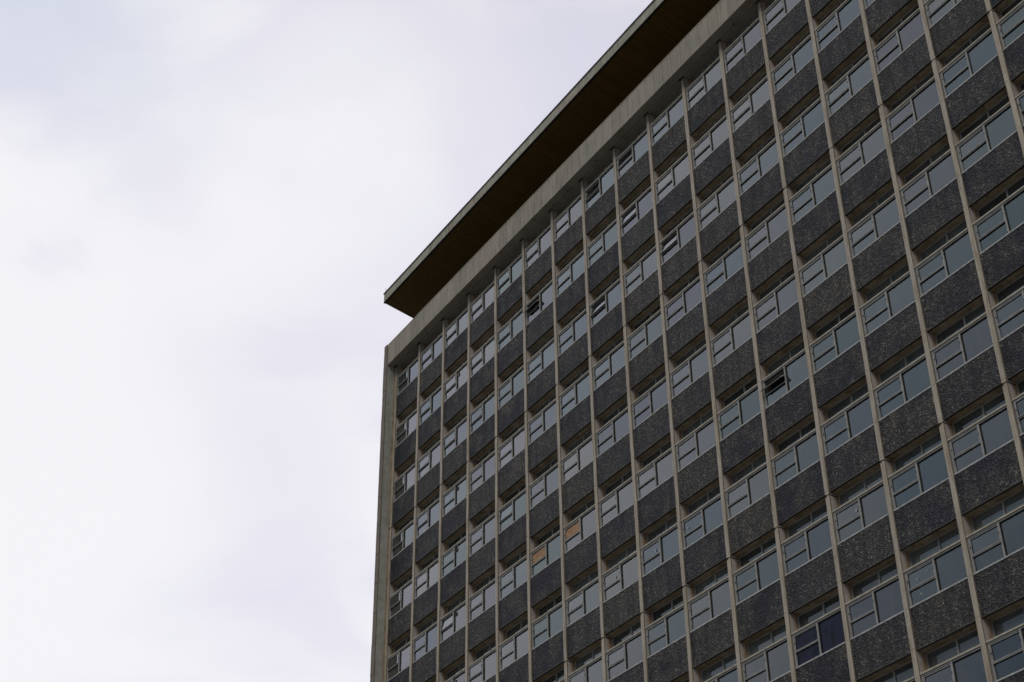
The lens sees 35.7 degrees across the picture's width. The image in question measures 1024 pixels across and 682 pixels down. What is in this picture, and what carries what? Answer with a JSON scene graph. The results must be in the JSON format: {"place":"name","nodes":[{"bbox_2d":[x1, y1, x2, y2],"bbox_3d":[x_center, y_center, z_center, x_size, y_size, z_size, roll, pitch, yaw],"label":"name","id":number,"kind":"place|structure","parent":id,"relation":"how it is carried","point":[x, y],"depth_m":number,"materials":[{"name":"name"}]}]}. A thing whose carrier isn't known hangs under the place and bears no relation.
{"place":"outdoors","nodes":[
{"label":"outdoors","id":0,"kind":"place"},
{"bbox_2d":[0,0,651,681],"label":"sky","id":1,"kind":"structure","parent":0,"point":[209,209],"materials":[{"name":"white"}]},
{"bbox_2d":[370,0,1023,681],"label":"office tower","id":2,"kind":"structure","parent":0,"point":[704,354],"depth_m":60.28,"materials":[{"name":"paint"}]},
{"bbox_2d":[412,622,436,663],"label":"window","id":3,"kind":"structure","parent":2,"relation":"in","point":[426,641],"depth_m":75.12,"materials":[{"name":"glass"}]},
{"bbox_2d":[414,558,437,599],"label":"window","id":4,"kind":"structure","parent":2,"relation":"in","point":[424,580],"depth_m":77.00,"materials":[{"name":"glass"}]},
{"bbox_2d":[440,600,465,643],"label":"window","id":5,"kind":"structure","parent":2,"relation":"in","point":[453,621],"depth_m":73.27,"materials":[{"name":"glass"}]},
{"bbox_2d":[441,536,465,578],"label":"window","id":6,"kind":"structure","parent":2,"relation":"in","point":[453,557],"depth_m":75.14,"materials":[{"name":"glass"}]},
{"bbox_2d":[442,475,465,516],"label":"window","id":7,"kind":"structure","parent":2,"relation":"in","point":[456,494],"depth_m":77.01,"materials":[{"name":"glass"}]},
{"bbox_2d":[468,578,494,622],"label":"window","id":8,"kind":"structure","parent":2,"relation":"in","point":[483,599],"depth_m":71.43,"materials":[{"name":"glass"}]},
{"bbox_2d":[469,450,494,494],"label":"window","id":9,"kind":"structure","parent":2,"relation":"in","point":[485,469],"depth_m":75.15,"materials":[{"name":"glass"}]},
{"bbox_2d":[469,513,494,556],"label":"window","id":10,"kind":"structure","parent":2,"relation":"in","point":[483,533],"depth_m":73.31,"materials":[{"name":"glass"}]},
{"bbox_2d":[497,365,523,409],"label":"window","id":11,"kind":"structure","parent":2,"relation":"in","point":[514,384],"depth_m":75.19,"materials":[{"name":"glass"}]},
{"bbox_2d":[498,425,524,470],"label":"window","id":12,"kind":"structure","parent":2,"relation":"in","point":[515,444],"depth_m":73.32,"materials":[{"name":"glass"}]},
{"bbox_2d":[498,488,525,534],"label":"window","id":13,"kind":"structure","parent":2,"relation":"in","point":[514,509],"depth_m":71.43,"materials":[{"name":"glass"}]},
{"bbox_2d":[498,555,526,600],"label":"window","id":14,"kind":"structure","parent":2,"relation":"in","point":[515,576],"depth_m":69.57,"materials":[{"name":"glass"}]},
{"bbox_2d":[499,625,527,671],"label":"window","id":15,"kind":"structure","parent":2,"relation":"in","point":[515,647],"depth_m":67.71,"materials":[{"name":"glass"}]},
{"bbox_2d":[523,280,552,325],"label":"window","id":16,"kind":"structure","parent":2,"relation":"in","point":[544,297],"depth_m":75.17,"materials":[{"name":"glass"}]},
{"bbox_2d":[526,338,554,383],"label":"window","id":17,"kind":"structure","parent":2,"relation":"in","point":[545,356],"depth_m":73.36,"materials":[{"name":"glass"}]},
{"bbox_2d":[527,398,556,445],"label":"window","id":18,"kind":"structure","parent":2,"relation":"in","point":[546,418],"depth_m":71.48,"materials":[{"name":"glass"}]},
{"bbox_2d":[529,462,558,509],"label":"window","id":19,"kind":"structure","parent":2,"relation":"in","point":[547,483],"depth_m":69.60,"materials":[{"name":"glass"}]},
{"bbox_2d":[530,530,560,578],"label":"window","id":20,"kind":"structure","parent":2,"relation":"in","point":[549,551],"depth_m":67.73,"materials":[{"name":"glass"}]},
{"bbox_2d":[531,602,562,649],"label":"window","id":21,"kind":"structure","parent":2,"relation":"in","point":[550,623],"depth_m":65.86,"materials":[{"name":"glass"}]},
{"bbox_2d":[553,194,581,241],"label":"window","id":22,"kind":"structure","parent":2,"relation":"in","point":[573,212],"depth_m":75.24,"materials":[{"name":"glass"}]},
{"bbox_2d":[555,250,584,297],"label":"window","id":23,"kind":"structure","parent":2,"relation":"in","point":[575,268],"depth_m":73.36,"materials":[{"name":"glass"}]},
{"bbox_2d":[557,309,586,356],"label":"window","id":24,"kind":"structure","parent":2,"relation":"in","point":[577,327],"depth_m":71.49,"materials":[{"name":"glass"}]},
{"bbox_2d":[559,370,589,418],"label":"window","id":25,"kind":"structure","parent":2,"relation":"in","point":[579,390],"depth_m":69.62,"materials":[{"name":"glass"}]},
{"bbox_2d":[561,435,592,484],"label":"window","id":26,"kind":"structure","parent":2,"relation":"in","point":[581,456],"depth_m":67.75,"materials":[{"name":"glass"}]},
{"bbox_2d":[563,504,595,553],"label":"window","id":27,"kind":"structure","parent":2,"relation":"in","point":[583,526],"depth_m":65.87,"materials":[{"name":"glass"}]},
{"bbox_2d":[565,577,599,627],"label":"window","id":28,"kind":"structure","parent":2,"relation":"in","point":[586,599],"depth_m":64.00,"materials":[{"name":"glass"}]},
{"bbox_2d":[584,163,613,211],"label":"window","id":29,"kind":"structure","parent":2,"relation":"in","point":[596,189],"depth_m":73.38,"materials":[{"name":"glass"}]},
{"bbox_2d":[587,219,617,267],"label":"window","id":30,"kind":"structure","parent":2,"relation":"in","point":[606,239],"depth_m":71.50,"materials":[{"name":"glass"}]},
{"bbox_2d":[589,278,620,327],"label":"window","id":31,"kind":"structure","parent":2,"relation":"in","point":[609,299],"depth_m":69.64,"materials":[{"name":"glass"}]},
{"bbox_2d":[592,340,624,391],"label":"window","id":32,"kind":"structure","parent":2,"relation":"in","point":[610,364],"depth_m":67.77,"materials":[{"name":"glass"}]},
{"bbox_2d":[595,406,628,457],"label":"window","id":33,"kind":"structure","parent":2,"relation":"in","point":[617,428],"depth_m":65.90,"materials":[{"name":"glass"}]},
{"bbox_2d":[598,477,633,527],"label":"window","id":34,"kind":"structure","parent":2,"relation":"in","point":[620,499],"depth_m":64.02,"materials":[{"name":"glass"}]},
{"bbox_2d":[602,551,637,602],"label":"window","id":35,"kind":"structure","parent":2,"relation":"in","point":[624,574],"depth_m":62.15,"materials":[{"name":"glass"}]},
{"bbox_2d":[605,630,642,681],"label":"window","id":36,"kind":"structure","parent":2,"relation":"in","point":[627,654],"depth_m":60.28,"materials":[{"name":"glass"}]},
{"bbox_2d":[616,129,647,179],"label":"window","id":37,"kind":"structure","parent":2,"relation":"in","point":[639,147],"depth_m":71.52,"materials":[{"name":"glass"}]},
{"bbox_2d":[619,186,652,236],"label":"window","id":38,"kind":"structure","parent":2,"relation":"in","point":[643,204],"depth_m":69.66,"materials":[{"name":"glass"}]},
{"bbox_2d":[623,245,657,297],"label":"window","id":39,"kind":"structure","parent":2,"relation":"in","point":[646,266],"depth_m":67.80,"materials":[{"name":"glass"}]},
{"bbox_2d":[627,309,662,361],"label":"window","id":40,"kind":"structure","parent":2,"relation":"in","point":[650,330],"depth_m":65.93,"materials":[{"name":"glass"}]},
{"bbox_2d":[631,376,667,429],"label":"window","id":41,"kind":"structure","parent":2,"relation":"in","point":[655,398],"depth_m":64.05,"materials":[{"name":"glass"}]},
{"bbox_2d":[635,448,673,501],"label":"window","id":42,"kind":"structure","parent":2,"relation":"in","point":[657,472],"depth_m":62.17,"materials":[{"name":"glass"}]},
{"bbox_2d":[640,523,679,577],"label":"window","id":43,"kind":"structure","parent":2,"relation":"in","point":[665,546],"depth_m":60.30,"materials":[{"name":"glass"}]},
{"bbox_2d":[645,603,685,658],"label":"window","id":44,"kind":"structure","parent":2,"relation":"in","point":[668,629],"depth_m":58.43,"materials":[{"name":"glass"}]},
{"bbox_2d":[650,94,683,145],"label":"window","id":45,"kind":"structure","parent":2,"relation":"in","point":[675,111],"depth_m":69.68,"materials":[{"name":"glass"}]},
{"bbox_2d":[654,151,689,204],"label":"window","id":46,"kind":"structure","parent":2,"relation":"in","point":[679,170],"depth_m":67.81,"materials":[{"name":"glass"}]},
{"bbox_2d":[659,212,695,265],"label":"window","id":47,"kind":"structure","parent":2,"relation":"in","point":[684,232],"depth_m":65.94,"materials":[{"name":"glass"}]},
{"bbox_2d":[664,276,701,330],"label":"window","id":48,"kind":"structure","parent":2,"relation":"in","point":[690,296],"depth_m":64.06,"materials":[{"name":"glass"}]},
{"bbox_2d":[669,344,708,398],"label":"window","id":49,"kind":"structure","parent":2,"relation":"in","point":[693,368],"depth_m":62.20,"materials":[{"name":"glass"}]},
{"bbox_2d":[675,417,715,472],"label":"window","id":50,"kind":"structure","parent":2,"relation":"in","point":[702,439],"depth_m":60.33,"materials":[{"name":"glass"}]},
{"bbox_2d":[681,494,722,549],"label":"window","id":51,"kind":"structure","parent":2,"relation":"in","point":[707,518],"depth_m":58.44,"materials":[{"name":"glass"}]},
{"bbox_2d":[685,56,721,110],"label":"window","id":52,"kind":"structure","parent":2,"relation":"in","point":[712,75],"depth_m":67.83,"materials":[{"name":"glass"}]},
{"bbox_2d":[687,576,730,632],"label":"window","id":53,"kind":"structure","parent":2,"relation":"in","point":[714,601],"depth_m":56.58,"materials":[{"name":"glass"}]},
{"bbox_2d":[691,115,728,169],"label":"window","id":54,"kind":"structure","parent":2,"relation":"in","point":[710,141],"depth_m":65.97,"materials":[{"name":"glass"}]},
{"bbox_2d":[697,176,735,231],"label":"window","id":55,"kind":"structure","parent":2,"relation":"in","point":[722,198],"depth_m":64.09,"materials":[{"name":"glass"}]},
{"bbox_2d":[703,241,743,297],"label":"window","id":56,"kind":"structure","parent":2,"relation":"in","point":[731,262],"depth_m":62.21,"materials":[{"name":"glass"}]},
{"bbox_2d":[710,310,751,366],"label":"window","id":57,"kind":"structure","parent":2,"relation":"in","point":[738,332],"depth_m":60.34,"materials":[{"name":"glass"}]},
{"bbox_2d":[717,383,760,441],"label":"window","id":58,"kind":"structure","parent":2,"relation":"in","point":[743,409],"depth_m":58.47,"materials":[{"name":"glass"}]},
{"bbox_2d":[723,17,761,73],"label":"window","id":59,"kind":"structure","parent":2,"relation":"in","point":[751,36],"depth_m":65.98,"materials":[{"name":"glass"}]},
{"bbox_2d":[724,462,769,520],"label":"window","id":60,"kind":"structure","parent":2,"relation":"in","point":[753,487],"depth_m":56.60,"materials":[{"name":"glass"}]},
{"bbox_2d":[730,76,769,132],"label":"window","id":61,"kind":"structure","parent":2,"relation":"in","point":[759,95],"depth_m":64.10,"materials":[{"name":"glass"}]},
{"bbox_2d":[732,546,779,605],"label":"window","id":62,"kind":"structure","parent":2,"relation":"in","point":[762,572],"depth_m":54.73,"materials":[{"name":"glass"}]},
{"bbox_2d":[737,137,778,195],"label":"window","id":63,"kind":"structure","parent":2,"relation":"in","point":[767,158],"depth_m":62.24,"materials":[{"name":"glass"}]},
{"bbox_2d":[741,636,790,681],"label":"window","id":64,"kind":"structure","parent":2,"relation":"in","point":[769,664],"depth_m":52.80,"materials":[{"name":"glass"}]},
{"bbox_2d":[744,203,787,262],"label":"window","id":65,"kind":"structure","parent":2,"relation":"in","point":[774,226],"depth_m":60.36,"materials":[{"name":"glass"}]},
{"bbox_2d":[753,274,797,333],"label":"window","id":66,"kind":"structure","parent":2,"relation":"in","point":[784,296],"depth_m":58.50,"materials":[{"name":"glass"}]},
{"bbox_2d":[762,0,800,33],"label":"window","id":67,"kind":"structure","parent":2,"relation":"in","point":[778,9],"depth_m":64.41,"materials":[{"name":"glass"}]},
{"bbox_2d":[761,348,808,409],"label":"window","id":68,"kind":"structure","parent":2,"relation":"in","point":[795,371],"depth_m":56.56,"materials":[{"name":"glass"}]},
{"bbox_2d":[771,35,813,94],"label":"window","id":69,"kind":"structure","parent":2,"relation":"in","point":[803,53],"depth_m":62.26,"materials":[{"name":"glass"}]},
{"bbox_2d":[771,428,819,489],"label":"window","id":70,"kind":"structure","parent":2,"relation":"in","point":[802,454],"depth_m":54.76,"materials":[{"name":"glass"}]},
{"bbox_2d":[779,97,824,157],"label":"window","id":71,"kind":"structure","parent":2,"relation":"in","point":[806,123],"depth_m":60.39,"materials":[{"name":"glass"}]},
{"bbox_2d":[781,514,831,575],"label":"window","id":72,"kind":"structure","parent":2,"relation":"in","point":[814,540],"depth_m":52.88,"materials":[{"name":"glass"}]},
{"bbox_2d":[789,164,835,225],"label":"window","id":73,"kind":"structure","parent":2,"relation":"in","point":[820,187],"depth_m":58.52,"materials":[{"name":"glass"}]},
{"bbox_2d":[791,606,844,668],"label":"window","id":74,"kind":"structure","parent":2,"relation":"in","point":[824,634],"depth_m":51.00,"materials":[{"name":"glass"}]},
{"bbox_2d":[797,593,839,628],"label":"clerestory window","id":75,"kind":"structure","parent":2,"relation":"in","point":[833,602],"depth_m":51.91,"materials":[{"name":"glass"}]},
{"bbox_2d":[798,235,846,297],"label":"window","id":76,"kind":"structure","parent":2,"relation":"in","point":[833,257],"depth_m":56.65,"materials":[{"name":"glass"}]},
{"bbox_2d":[809,311,859,374],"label":"window","id":77,"kind":"structure","parent":2,"relation":"in","point":[844,335],"depth_m":54.77,"materials":[{"name":"glass"}]},
{"bbox_2d":[814,0,860,53],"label":"window","id":78,"kind":"structure","parent":2,"relation":"in","point":[848,11],"depth_m":60.46,"materials":[{"name":"glass"}]},
{"bbox_2d":[820,392,873,456],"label":"window","id":79,"kind":"structure","parent":2,"relation":"in","point":[856,418],"depth_m":52.90,"materials":[{"name":"glass"}]},
{"bbox_2d":[824,54,872,117],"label":"window","id":80,"kind":"structure","parent":2,"relation":"in","point":[860,75],"depth_m":58.54,"materials":[{"name":"glass"}]},
{"bbox_2d":[832,480,887,544],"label":"window","id":81,"kind":"structure","parent":2,"relation":"in","point":[868,507],"depth_m":51.03,"materials":[{"name":"glass"}]},
{"bbox_2d":[838,468,882,505],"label":"clerestory window","id":82,"kind":"structure","parent":2,"relation":"in","point":[875,477],"depth_m":51.93,"materials":[{"name":"glass"}]},
{"bbox_2d":[835,121,885,185],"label":"window","id":83,"kind":"structure","parent":2,"relation":"in","point":[872,143],"depth_m":56.67,"materials":[{"name":"glass"}]},
{"bbox_2d":[847,193,899,258],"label":"window","id":84,"kind":"structure","parent":2,"relation":"in","point":[883,218],"depth_m":54.80,"materials":[{"name":"glass"}]},
{"bbox_2d":[845,574,903,639],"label":"window","id":85,"kind":"structure","parent":2,"relation":"in","point":[883,602],"depth_m":49.16,"materials":[{"name":"glass"}]},
{"bbox_2d":[851,560,897,598],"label":"clerestory window","id":86,"kind":"structure","parent":2,"relation":"in","point":[887,572],"depth_m":50.06,"materials":[{"name":"glass"}]},
{"bbox_2d":[860,271,914,336],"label":"window","id":87,"kind":"structure","parent":2,"relation":"in","point":[899,295],"depth_m":52.92,"materials":[{"name":"glass"}]},
{"bbox_2d":[872,8,924,74],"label":"window","id":88,"kind":"structure","parent":2,"relation":"in","point":[909,31],"depth_m":56.69,"materials":[{"name":"glass"}]},
{"bbox_2d":[873,354,930,420],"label":"window","id":89,"kind":"structure","parent":2,"relation":"in","point":[911,381],"depth_m":51.05,"materials":[{"name":"glass"}]},
{"bbox_2d":[885,76,939,143],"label":"window","id":90,"kind":"structure","parent":2,"relation":"in","point":[926,98],"depth_m":54.82,"materials":[{"name":"glass"}]},
{"bbox_2d":[893,431,941,471],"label":"clerestory window","id":91,"kind":"structure","parent":2,"relation":"in","point":[933,441],"depth_m":50.08,"materials":[{"name":"glass"}]},
{"bbox_2d":[888,443,948,510],"bbox_3d":[12.683,4.266,49.200,0.372,1.250,2.448,19,-39,-26],"label":"window","id":92,"kind":"structure","parent":2,"relation":"in","point":[928,471],"depth_m":49.18,"materials":[{"name":"glass"}]},
{"bbox_2d":[899,149,956,217],"bbox_3d":[13.967,-5.177,52.963,0.372,1.250,2.448,19,-39,-26],"label":"window","id":93,"kind":"structure","parent":2,"relation":"in","point":[939,174],"depth_m":52.94,"materials":[{"name":"glass"}]},
{"bbox_2d":[908,525,959,565],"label":"clerestory window","id":94,"kind":"structure","parent":2,"relation":"in","point":[951,536],"depth_m":48.19,"materials":[{"name":"glass"}]},
{"bbox_2d":[903,540,967,608],"bbox_3d":[12.716,6.985,47.330,0.372,1.250,2.448,19,-39,-26],"label":"window","id":95,"kind":"structure","parent":2,"relation":"in","point":[946,568],"depth_m":47.31,"materials":[{"name":"glass"}]},
{"bbox_2d":[924,0,961,28],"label":"window","id":96,"kind":"structure","parent":2,"relation":"in","point":[936,10],"depth_m":55.25,"materials":[{"name":"glass"}]},
{"bbox_2d":[914,228,973,297],"bbox_3d":[14.000,-2.458,51.093,0.372,1.250,2.448,19,-39,-26],"label":"window","id":97,"kind":"structure","parent":2,"relation":"in","point":[957,252],"depth_m":51.08,"materials":[{"name":"glass"}]},
{"bbox_2d":[925,628,979,668],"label":"clerestory window","id":98,"kind":"structure","parent":2,"relation":"in","point":[970,639],"depth_m":46.31,"materials":[{"name":"glass"}]},
{"bbox_2d":[920,644,986,681],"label":"window","id":99,"kind":"structure","parent":2,"relation":"in","point":[967,666],"depth_m":45.35,"materials":[{"name":"glass"}]},
{"bbox_2d":[935,302,985,344],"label":"clerestory window","id":100,"kind":"structure","parent":2,"relation":"in","point":[978,310],"depth_m":50.10,"materials":[{"name":"glass"}]},
{"bbox_2d":[930,312,992,382],"bbox_3d":[14.032,0.260,49.224,0.372,1.250,2.448,19,-39,-26],"label":"window","id":101,"kind":"structure","parent":2,"relation":"in","point":[972,340],"depth_m":49.20,"materials":[{"name":"glass"}]},
{"bbox_2d":[939,28,997,98],"bbox_3d":[15.316,-9.183,52.987,0.372,1.250,2.448,19,-39,-26],"label":"window","id":102,"kind":"structure","parent":2,"relation":"in","point":[977,55],"depth_m":52.97,"materials":[{"name":"glass"}]},
{"bbox_2d":[952,391,1005,434],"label":"clerestory window","id":103,"kind":"structure","parent":2,"relation":"in","point":[998,400],"depth_m":48.21,"materials":[{"name":"glass"}]},
{"bbox_2d":[947,403,1013,474],"bbox_3d":[14.064,2.979,47.354,0.372,1.250,2.448,19,-39,-26],"label":"window","id":104,"kind":"structure","parent":2,"relation":"in","point":[993,431],"depth_m":47.33,"materials":[{"name":"glass"}]},
{"bbox_2d":[955,101,1016,173],"bbox_3d":[15.348,-6.464,51.117,0.372,1.250,2.448,19,-39,-26],"label":"window","id":105,"kind":"structure","parent":2,"relation":"in","point":[1000,126],"depth_m":51.10,"materials":[{"name":"glass"}]},
{"bbox_2d":[966,504,1023,574],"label":"window","id":106,"kind":"structure","parent":2,"relation":"in","point":[1003,537],"depth_m":45.56,"materials":[{"name":"glass"}]},
{"bbox_2d":[970,488,1023,531],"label":"clerestory window","id":107,"kind":"structure","parent":2,"relation":"in","point":[1012,502],"depth_m":46.36,"materials":[{"name":"glass"}]},
{"bbox_2d":[972,186,1023,254],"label":"window","id":108,"kind":"structure","parent":2,"relation":"in","point":[1008,215],"depth_m":49.36,"materials":[{"name":"glass"}]},
{"bbox_2d":[986,623,1023,681],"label":"window","id":109,"kind":"structure","parent":2,"relation":"in","point":[1006,649],"depth_m":44.00,"materials":[{"name":"glass"}]},
{"bbox_2d":[991,605,1023,636],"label":"clerestory window","id":110,"kind":"structure","parent":2,"relation":"in","point":[1011,619],"depth_m":44.79,"materials":[{"name":"glass"}]},
{"bbox_2d":[991,286,1023,341],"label":"window","id":111,"kind":"structure","parent":2,"relation":"in","point":[1008,313],"depth_m":47.79,"materials":[{"name":"glass"}]},
{"bbox_2d":[996,0,1023,50],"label":"window","id":112,"kind":"structure","parent":2,"relation":"in","point":[1011,26],"depth_m":51.60,"materials":[{"name":"glass"}]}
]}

